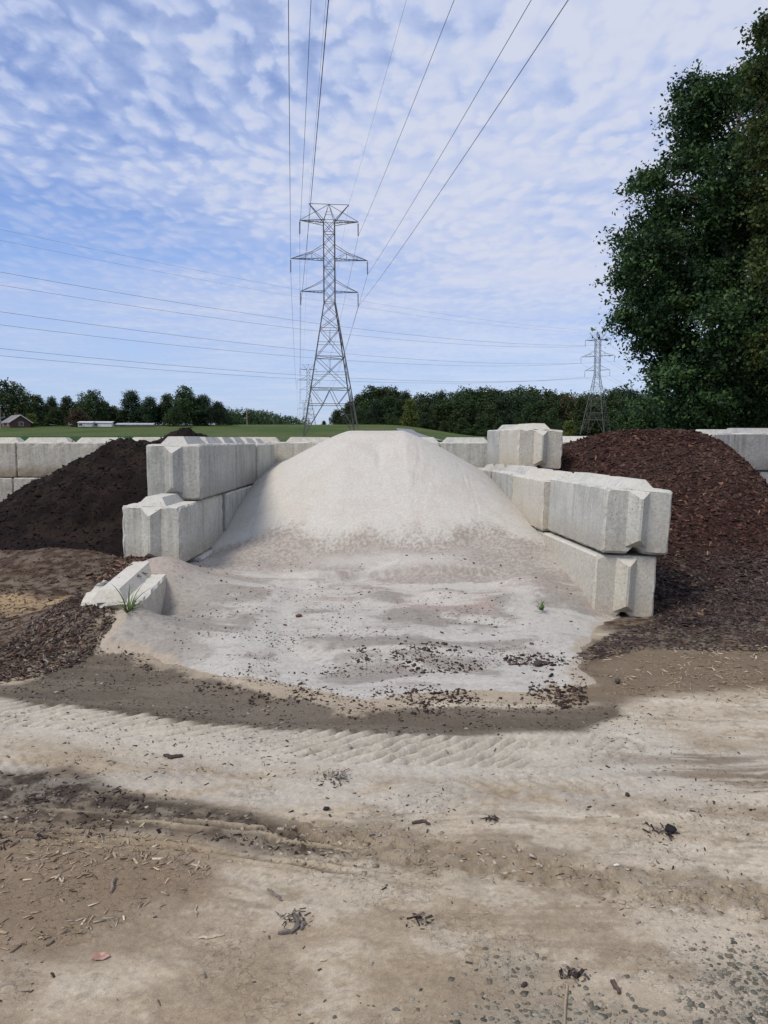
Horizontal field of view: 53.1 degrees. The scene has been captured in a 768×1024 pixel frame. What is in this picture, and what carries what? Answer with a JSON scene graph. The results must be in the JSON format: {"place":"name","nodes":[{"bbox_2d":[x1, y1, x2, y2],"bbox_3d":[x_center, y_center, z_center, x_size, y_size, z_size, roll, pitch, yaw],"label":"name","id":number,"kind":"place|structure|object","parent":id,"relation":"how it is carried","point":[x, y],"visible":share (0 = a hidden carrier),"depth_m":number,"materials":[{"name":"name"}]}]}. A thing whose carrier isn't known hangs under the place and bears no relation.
{"place":"outdoors","nodes":[
{"label":"outdoors","id":0,"kind":"place"},
{"bbox_2d":[0,425,486,441],"bbox_3d":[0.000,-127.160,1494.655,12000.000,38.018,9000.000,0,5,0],"label":"field","id":1,"kind":"structure","parent":0,"point":[286,432],"depth_m":204.29,"materials":[{"name":"green plant"}]},
{"bbox_2d":[1,412,32,427],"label":"brick house","id":2,"kind":"structure","parent":1,"relation":"on","point":[16,420],"depth_m":231.44,"materials":[{"name":"brown"}]},
{"bbox_2d":[0,377,46,425],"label":"broadleaf tree","id":3,"kind":"object","parent":1,"relation":"on","point":[11,403],"visible":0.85,"depth_m":245.26,"materials":[{"name":"green plant"}]},
{"bbox_2d":[29,394,50,423],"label":"broadleaf tree","id":4,"kind":"object","parent":1,"relation":"on","point":[42,406],"visible":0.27,"depth_m":259.60,"materials":[{"name":"green plant"}]},
{"bbox_2d":[39,406,69,425],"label":"broadleaf tree","id":5,"kind":"object","parent":1,"relation":"on","point":[56,413],"visible":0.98,"depth_m":249.13,"materials":[{"name":"green plant"}]},
{"bbox_2d":[54,395,73,424],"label":"broadleaf tree","id":6,"kind":"object","parent":1,"relation":"on","point":[66,402],"visible":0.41,"depth_m":264.46,"materials":[{"name":"green plant"}]},
{"bbox_2d":[64,409,92,426],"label":"russet tree","id":7,"kind":"object","parent":1,"relation":"on","point":[76,417],"visible":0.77,"depth_m":237.11,"materials":[{"name":"brown plant"}]},
{"bbox_2d":[69,389,110,425],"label":"broadleaf tree","id":8,"kind":"object","parent":1,"relation":"on","point":[91,401],"visible":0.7,"depth_m":251.38,"materials":[{"name":"green plant"}]},
{"bbox_2d":[110,409,130,423],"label":"broadleaf tree","id":9,"kind":"object","parent":1,"relation":"on","point":[121,418],"visible":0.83,"depth_m":258.74,"materials":[{"name":"green plant"}]},
{"bbox_2d":[118,389,148,422],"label":"pine tree","id":10,"kind":"object","parent":1,"relation":"on","point":[129,402],"visible":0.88,"depth_m":257.83,"materials":[{"name":"green plant"}]},
{"bbox_2d":[115,423,154,426],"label":"metal shed","id":11,"kind":"structure","parent":1,"relation":"on","point":[137,424],"depth_m":237.31,"materials":[{"name":"grey"}]},
{"bbox_2d":[135,396,161,422],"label":"pine tree","id":12,"kind":"object","parent":1,"relation":"on","point":[148,409],"visible":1,"depth_m":254.91,"materials":[{"name":"green plant"}]},
{"bbox_2d":[153,392,176,424],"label":"broadleaf tree","id":13,"kind":"object","parent":1,"relation":"on","point":[164,406],"visible":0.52,"depth_m":258.58,"materials":[{"name":"green plant"}]},
{"bbox_2d":[161,406,187,425],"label":"broadleaf tree","id":14,"kind":"object","parent":1,"relation":"on","point":[175,413],"visible":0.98,"depth_m":245.10,"materials":[{"name":"green plant"}]},
{"bbox_2d":[164,385,212,425],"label":"broadleaf tree","id":15,"kind":"object","parent":1,"relation":"on","point":[185,404],"visible":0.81,"depth_m":250.73,"materials":[{"name":"green plant"}]},
{"bbox_2d":[187,394,212,424],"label":"pine tree","id":16,"kind":"object","parent":1,"relation":"on","point":[204,401],"visible":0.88,"depth_m":251.84,"materials":[{"name":"green plant"}]},
{"bbox_2d":[206,400,231,425],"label":"tree","id":17,"kind":"object","parent":1,"relation":"on","point":[217,413],"visible":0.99,"depth_m":249.21,"materials":[{"name":"green plant"}]},
{"bbox_2d":[215,406,310,424],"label":"woodland","id":18,"kind":"object","parent":1,"relation":"on","point":[257,417],"visible":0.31,"depth_m":533.34,"materials":[{"name":"green plant"}]},
{"bbox_2d":[290,203,367,436],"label":"lattice pylon","id":19,"kind":"object","parent":1,"relation":"on","point":[336,316],"visible":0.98,"depth_m":131.20,"materials":[{"name":"metal"}]},
{"bbox_2d":[288,0,297,412],"bbox_3d":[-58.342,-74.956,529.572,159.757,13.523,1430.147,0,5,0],"label":"power line","id":20,"kind":"object","parent":19,"relation":"hanging from","point":[289,149],"visible":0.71,"depth_m":61.52,"materials":[{"name":"metal"}]},
{"bbox_2d":[300,0,328,397],"bbox_3d":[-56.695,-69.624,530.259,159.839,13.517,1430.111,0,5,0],"label":"power line","id":21,"kind":"object","parent":19,"relation":"hanging from","point":[316,137],"visible":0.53,"depth_m":44.94,"materials":[{"name":"metal"}]},
{"bbox_2d":[311,1,453,406],"bbox_3d":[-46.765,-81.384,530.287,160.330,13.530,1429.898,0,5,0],"label":"power line","id":22,"kind":"object","parent":19,"relation":"hanging from","point":[399,137],"visible":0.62,"depth_m":76.02,"materials":[{"name":"metal"}]},
{"bbox_2d":[310,1,530,412],"bbox_3d":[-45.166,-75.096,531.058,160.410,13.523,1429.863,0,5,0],"label":"power line","id":23,"kind":"object","parent":19,"relation":"hanging from","point":[448,142],"visible":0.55,"depth_m":60.43,"materials":[{"name":"metal"}]},
{"bbox_2d":[308,0,567,417],"bbox_3d":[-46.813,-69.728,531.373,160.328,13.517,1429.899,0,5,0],"label":"power line","id":24,"kind":"object","parent":19,"relation":"hanging from","point":[472,144],"visible":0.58,"depth_m":46.22,"materials":[{"name":"metal"}]},
{"bbox_2d":[328,409,345,424],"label":"broadleaf tree","id":25,"kind":"object","parent":1,"relation":"on","point":[336,414],"visible":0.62,"depth_m":371.83,"materials":[{"name":"green plant"}]},
{"bbox_2d":[353,404,378,424],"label":"broadleaf tree","id":26,"kind":"object","parent":1,"relation":"on","point":[361,411],"visible":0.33,"depth_m":362.29,"materials":[{"name":"green plant"}]},
{"bbox_2d":[346,385,394,424],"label":"broadleaf tree","id":27,"kind":"object","parent":1,"relation":"on","point":[368,393],"visible":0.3,"depth_m":372.29,"materials":[{"name":"green plant"}]},
{"bbox_2d":[362,398,383,424],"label":"pine tree","id":28,"kind":"object","parent":1,"relation":"on","point":[375,411],"visible":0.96,"depth_m":354.92,"materials":[{"name":"green plant"}]},
{"bbox_2d":[361,385,403,418],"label":"broadleaf tree","id":29,"kind":"object","parent":1,"relation":"on","point":[384,390],"visible":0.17,"depth_m":372.50,"materials":[{"name":"green plant"}]},
{"bbox_2d":[375,394,403,424],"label":"conical tree","id":30,"kind":"object","parent":1,"relation":"on","point":[388,406],"visible":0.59,"depth_m":356.43,"materials":[{"name":"green plant"}]},
{"bbox_2d":[385,413,399,424],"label":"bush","id":31,"kind":"object","parent":1,"relation":"on","point":[391,417],"visible":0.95,"depth_m":324.06,"materials":[{"name":"green plant"}]},
{"bbox_2d":[394,399,406,425],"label":"conical tree","id":32,"kind":"object","parent":1,"relation":"on","point":[398,403],"visible":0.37,"depth_m":362.63,"materials":[{"name":"green plant"}]},
{"bbox_2d":[399,398,419,426],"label":"poplar tree","id":33,"kind":"object","parent":1,"relation":"on","point":[410,409],"visible":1,"depth_m":326.39,"materials":[{"name":"green plant"}]},
{"bbox_2d":[415,402,440,429],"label":"broadleaf tree","id":34,"kind":"object","parent":1,"relation":"on","point":[423,407],"visible":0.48,"depth_m":348.18,"materials":[{"name":"green plant"}]},
{"bbox_2d":[420,391,440,409],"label":"broadleaf tree","id":35,"kind":"object","parent":1,"relation":"on","point":[430,397],"visible":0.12,"depth_m":379.21,"materials":[{"name":"green plant"}]},
{"bbox_2d":[430,398,448,429],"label":"broadleaf tree","id":36,"kind":"object","parent":1,"relation":"on","point":[439,411],"visible":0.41,"depth_m":357.64,"materials":[{"name":"green plant"}]},
{"bbox_2d":[435,401,454,432],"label":"conical tree","id":37,"kind":"object","parent":1,"relation":"on","point":[447,411],"visible":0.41,"depth_m":354.09,"materials":[{"name":"green plant"}]},
{"bbox_2d":[435,390,477,429],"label":"broadleaf tree","id":38,"kind":"object","parent":1,"relation":"on","point":[455,397],"visible":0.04,"depth_m":371.64,"materials":[{"name":"green plant"}]},
{"bbox_2d":[444,398,476,435],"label":"conical tree","id":39,"kind":"object","parent":1,"relation":"on","point":[459,408],"visible":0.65,"depth_m":349.16,"materials":[{"name":"green plant"}]},
{"bbox_2d":[451,418,472,434],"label":"conical tree","id":40,"kind":"object","parent":1,"relation":"on","point":[462,426],"visible":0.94,"depth_m":332.49,"materials":[{"name":"green plant"}]},
{"bbox_2d":[463,397,483,435],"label":"conical tree","id":41,"kind":"object","parent":1,"relation":"on","point":[471,413],"visible":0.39,"depth_m":356.73,"materials":[{"name":"green plant"}]},
{"bbox_2d":[461,388,489,436],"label":"broadleaf tree","id":42,"kind":"object","parent":1,"relation":"on","point":[477,395],"visible":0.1,"depth_m":380.35,"materials":[{"name":"green plant"}]},
{"bbox_2d":[469,416,487,436],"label":"conical tree","id":43,"kind":"object","parent":1,"relation":"on","point":[480,426],"visible":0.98,"depth_m":332.35,"materials":[{"name":"green plant"}]},
{"bbox_2d":[467,400,490,429],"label":"broadleaf tree","id":44,"kind":"object","parent":1,"relation":"on","point":[479,406],"visible":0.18,"depth_m":362.23,"materials":[{"name":"green plant"}]},
{"bbox_2d":[482,403,508,435],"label":"broadleaf tree","id":45,"kind":"object","parent":1,"relation":"on","point":[490,417],"visible":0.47,"depth_m":349.32,"materials":[{"name":"green plant"}]},
{"bbox_2d":[483,387,508,409],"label":"broadleaf tree","id":46,"kind":"object","parent":1,"relation":"on","point":[500,393],"visible":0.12,"depth_m":379.31,"materials":[{"name":"green plant"}]},
{"bbox_2d":[485,393,520,429],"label":"pine tree","id":47,"kind":"object","parent":1,"relation":"on","point":[504,404],"visible":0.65,"depth_m":349.23,"materials":[{"name":"green plant"}]},
{"bbox_2d":[518,401,534,423],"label":"conical tree","id":48,"kind":"object","parent":1,"relation":"on","point":[526,415],"visible":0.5,"depth_m":324.55,"materials":[{"name":"green plant"}]},
{"bbox_2d":[515,392,537,418],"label":"tree","id":49,"kind":"object","parent":1,"relation":"on","point":[523,400],"visible":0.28,"depth_m":360.49,"materials":[{"name":"green plant"}]},
{"bbox_2d":[531,398,545,422],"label":"conical tree","id":50,"kind":"object","parent":1,"relation":"on","point":[537,408],"visible":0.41,"depth_m":356.27,"materials":[{"name":"green plant"}]},
{"bbox_2d":[520,387,567,407],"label":"broadleaf tree","id":51,"kind":"object","parent":1,"relation":"on","point":[548,394],"visible":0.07,"depth_m":377.94,"materials":[{"name":"green plant"}]},
{"bbox_2d":[539,396,563,434],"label":"conical tree","id":52,"kind":"object","parent":1,"relation":"on","point":[551,403],"visible":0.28,"depth_m":349.88,"materials":[{"name":"green plant"}]},
{"bbox_2d":[548,407,561,429],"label":"conical tree","id":53,"kind":"object","parent":1,"relation":"on","point":[552,421],"visible":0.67,"depth_m":324.89,"materials":[{"name":"green plant"}]},
{"bbox_2d":[556,393,576,422],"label":"russet tree","id":54,"kind":"object","parent":1,"relation":"on","point":[565,398],"visible":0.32,"depth_m":355.24,"materials":[{"name":"green plant"}]},
{"bbox_2d":[563,420,577,435],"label":"poplar tree","id":55,"kind":"object","parent":1,"relation":"on","point":[570,426],"visible":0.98,"depth_m":314.91,"materials":[{"name":"green plant"}]},
{"bbox_2d":[568,397,592,434],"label":"conical tree","id":56,"kind":"object","parent":1,"relation":"on","point":[579,413],"visible":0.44,"depth_m":344.17,"materials":[{"name":"green plant"}]},
{"bbox_2d":[577,413,609,435],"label":"broadleaf tree","id":57,"kind":"object","parent":1,"relation":"on","point":[596,429],"visible":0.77,"depth_m":331.36,"materials":[{"name":"green plant"}]},
{"bbox_2d":[580,332,614,434],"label":"lattice pylon","id":58,"kind":"object","parent":1,"relation":"on","point":[595,364],"visible":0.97,"depth_m":310.82,"materials":[{"name":"metal"}]},
{"bbox_2d":[5,325,621,385],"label":"power line","id":59,"kind":"object","parent":58,"relation":"hanging from","point":[270,354],"visible":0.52,"depth_m":177.58,"materials":[{"name":"metal"}]},
{"bbox_2d":[7,356,625,397],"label":"power line","id":60,"kind":"object","parent":58,"relation":"hanging from","point":[254,376],"visible":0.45,"depth_m":172.87,"materials":[{"name":"metal"}]},
{"bbox_2d":[4,312,635,375],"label":"power line","id":61,"kind":"object","parent":58,"relation":"hanging from","point":[264,345],"visible":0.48,"depth_m":162.01,"materials":[{"name":"metal"}]},
{"bbox_2d":[2,272,641,366],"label":"power line","id":62,"kind":"object","parent":58,"relation":"hanging from","point":[247,313],"visible":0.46,"depth_m":159.80,"materials":[{"name":"metal"}]},
{"bbox_2d":[0,348,644,395],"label":"power line","id":63,"kind":"object","parent":58,"relation":"hanging from","point":[277,373],"visible":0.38,"depth_m":167.96,"materials":[{"name":"metal"}]},
{"bbox_2d":[2,285,651,383],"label":"power line","id":64,"kind":"object","parent":58,"relation":"hanging from","point":[256,323],"visible":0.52,"depth_m":173.88,"materials":[{"name":"metal"}]},
{"bbox_2d":[584,402,611,433],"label":"broadleaf tree","id":65,"kind":"object","parent":1,"relation":"on","point":[594,408],"visible":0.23,"depth_m":349.38,"materials":[{"name":"green plant"}]},
{"bbox_2d":[598,399,618,427],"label":"broadleaf tree","id":66,"kind":"object","parent":1,"relation":"on","point":[611,410],"visible":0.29,"depth_m":351.93,"materials":[{"name":"green plant"}]},
{"bbox_2d":[593,386,624,404],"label":"broadleaf tree","id":67,"kind":"object","parent":1,"relation":"on","point":[610,396],"visible":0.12,"depth_m":380.13,"materials":[{"name":"green plant"}]},
{"bbox_2d":[622,387,641,404],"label":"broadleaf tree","id":68,"kind":"object","parent":1,"relation":"on","point":[630,393],"visible":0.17,"depth_m":378.51,"materials":[{"name":"green plant"}]},
{"bbox_2d":[605,394,748,430],"bbox_3d":[15.878,-3.667,36.039,10.216,4.058,8.986,0,5,0],"label":"broadleaf tree","id":69,"kind":"object","parent":1,"relation":"on","point":[628,418],"visible":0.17,"depth_m":35.63,"materials":[{"name":"green plant"}]},
{"bbox_2d":[589,51,767,429],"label":"broadleaf tree","id":70,"kind":"object","parent":1,"relation":"on","point":[689,274],"visible":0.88,"depth_m":28.05,"materials":[{"name":"green plant"}]},
{"bbox_2d":[718,7,767,391],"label":"broadleaf tree","id":71,"kind":"object","parent":1,"relation":"on","point":[756,147],"visible":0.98,"depth_m":22.91,"materials":[{"name":"green plant"}]},
{"bbox_2d":[241,438,274,479],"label":"concrete block","id":72,"kind":"structure","parent":0,"point":[265,454],"depth_m":12.17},
{"bbox_2d":[240,437,329,462],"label":"concrete block","id":73,"kind":"structure","parent":0,"point":[290,447],"depth_m":13.28,"materials":[{"name":"concrete"}]},
{"bbox_2d":[0,548,767,1023],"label":"ground","id":74,"kind":"structure","parent":0,"point":[166,958],"depth_m":3.28,"materials":[{"name":"soil"}]},
{"bbox_2d":[0,477,16,501],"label":"concrete block","id":75,"kind":"structure","parent":74,"relation":"on","point":[6,485],"depth_m":13.34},
{"bbox_2d":[0,437,23,476],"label":"concrete block","id":76,"kind":"structure","parent":75,"relation":"on","point":[8,457],"depth_m":13.30,"materials":[{"name":"concrete"}]},
{"bbox_2d":[13,477,39,491],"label":"concrete block","id":77,"kind":"structure","parent":74,"relation":"on","point":[19,482],"depth_m":13.33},
{"bbox_2d":[16,437,124,477],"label":"concrete block","id":78,"kind":"structure","parent":77,"relation":"on","point":[40,457],"depth_m":13.29,"materials":[{"name":"concrete"}]},
{"bbox_2d":[0,427,207,557],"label":"mulch pile","id":79,"kind":"object","parent":74,"relation":"on","point":[79,503],"visible":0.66,"depth_m":10.81,"materials":[{"name":"soil"}]},
{"bbox_2d":[80,561,166,614],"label":"concrete block","id":80,"kind":"structure","parent":74,"relation":"on","point":[103,593],"depth_m":6.90,"materials":[{"name":"concrete"}]},
{"bbox_2d":[186,549,211,561],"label":"concrete block","id":81,"kind":"structure","parent":74,"relation":"on","point":[201,557],"depth_m":8.56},
{"bbox_2d":[122,493,222,562],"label":"concrete block","id":82,"kind":"structure","parent":81,"relation":"on","point":[175,525],"depth_m":7.88,"materials":[{"name":"concrete"}]},
{"bbox_2d":[146,436,235,499],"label":"concrete block","id":83,"kind":"structure","parent":82,"relation":"on","point":[192,467],"depth_m":8.45,"materials":[{"name":"concrete"}]},
{"bbox_2d":[220,485,251,530],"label":"concrete block","id":84,"kind":"structure","parent":81,"relation":"on","point":[232,500],"depth_m":9.96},
{"bbox_2d":[217,437,255,488],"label":"concrete block","id":85,"kind":"structure","parent":84,"relation":"on","point":[245,455],"depth_m":10.87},
{"bbox_2d":[278,913,299,934],"bbox_3d":[-0.321,1.450,2.708,0.059,0.020,0.122,2,6,20],"label":"stick","id":86,"kind":"object","parent":74,"relation":"on","point":[296,927],"visible":1,"depth_m":2.67,"materials":[{"name":"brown wood"}]},
{"bbox_2d":[7,768,679,987],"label":"bark crumbs","id":87,"kind":"object","parent":74,"relation":"on","point":[577,975],"visible":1,"depth_m":3.32,"materials":[{"name":"brown wood"}]},
{"bbox_2d":[118,554,588,723],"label":"bark chips","id":88,"kind":"object","parent":74,"relation":"on","point":[560,696],"visible":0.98,"depth_m":5.41,"materials":[{"name":"brown wood"}]},
{"bbox_2d":[99,431,620,699],"bbox_3d":[-0.076,-0.068,9.224,5.228,1.872,8.580,0,5,0],"label":"sand pile","id":89,"kind":"object","parent":74,"relation":"on","point":[338,510],"visible":0.84,"depth_m":7.60,"materials":[{"name":"sand"}]},
{"bbox_2d":[110,582,154,612],"bbox_3d":[-2.094,0.740,6.462,0.550,0.251,0.532,0,5,0],"label":"grass tuft","id":90,"kind":"object","parent":89,"relation":"on","point":[130,606],"visible":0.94,"depth_m":6.49,"materials":[{"name":"green plant"}]},
{"bbox_2d":[0,547,767,681],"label":"mulch litter","id":91,"kind":"object","parent":74,"relation":"on","point":[113,571],"visible":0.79,"depth_m":6.48,"materials":[{"name":"brown wood"}]},
{"bbox_2d":[0,641,767,1019],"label":"wood chips","id":92,"kind":"object","parent":74,"relation":"on","point":[96,797],"visible":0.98,"depth_m":3.51,"materials":[{"name":"wood"}]},
{"bbox_2d":[0,691,767,933],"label":"mud flakes","id":93,"kind":"object","parent":74,"relation":"on","point":[568,883],"visible":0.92,"depth_m":3.12,"materials":[{"name":"soil"}]},
{"bbox_2d":[298,886,767,1023],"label":"gravel","id":94,"kind":"structure","parent":74,"relation":"on","point":[690,1003],"depth_m":2.35,"materials":[{"name":"gravel"}]},
{"bbox_2d":[537,529,552,536],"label":"concrete block","id":95,"kind":"structure","parent":74,"relation":"on","point":[541,532],"depth_m":9.29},
{"bbox_2d":[492,465,536,499],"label":"concrete block","id":96,"kind":"structure","parent":95,"relation":"on","point":[502,480],"depth_m":10.99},
{"bbox_2d":[499,423,562,469],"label":"concrete block","id":97,"kind":"structure","parent":96,"relation":"on","point":[538,445],"depth_m":11.45,"materials":[{"name":"concrete"}]},
{"bbox_2d":[512,468,572,530],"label":"concrete block","id":98,"kind":"structure","parent":95,"relation":"on","point":[530,493],"depth_m":9.51,"materials":[{"name":"concrete"}]},
{"bbox_2d":[543,532,655,616],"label":"concrete block","id":99,"kind":"structure","parent":74,"relation":"on","point":[614,584],"depth_m":7.37,"materials":[{"name":"concrete"}]},
{"bbox_2d":[548,472,672,554],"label":"concrete block","id":100,"kind":"structure","parent":99,"relation":"on","point":[607,513],"depth_m":7.30,"materials":[{"name":"concrete"}]},
{"bbox_2d":[554,427,767,628],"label":"mulch pile","id":101,"kind":"object","parent":74,"relation":"on","point":[718,533],"visible":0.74,"depth_m":9.71,"materials":[{"name":"wood"}]},
{"bbox_3d":[4.705,-0.429,13.318,1.832,0.613,0.613,0,5,0],"label":"concrete block","id":102,"kind":"object","parent":101,"relation":"on","visible":0},
{"bbox_2d":[677,429,725,436],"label":"concrete block","id":103,"kind":"structure","parent":102,"relation":"on","point":[712,432],"depth_m":13.44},
{"bbox_2d":[0,0,767,424],"label":"sky","id":104,"kind":"structure","parent":0,"point":[153,131],"materials":[{"name":"blue"}]},
{"bbox_2d":[439,437,486,467],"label":"concrete block","id":105,"kind":"structure","parent":0,"point":[472,451],"depth_m":13.28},
{"bbox_2d":[479,463,504,477],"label":"concrete block","id":106,"kind":"structure","parent":0,"point":[488,469],"depth_m":12.18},
{"bbox_2d":[487,425,516,465],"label":"concrete block","id":107,"kind":"structure","parent":106,"relation":"on","point":[493,436],"depth_m":12.60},
{"bbox_2d":[714,428,767,470],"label":"concrete block","id":108,"kind":"structure","parent":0,"point":[750,445],"depth_m":12.47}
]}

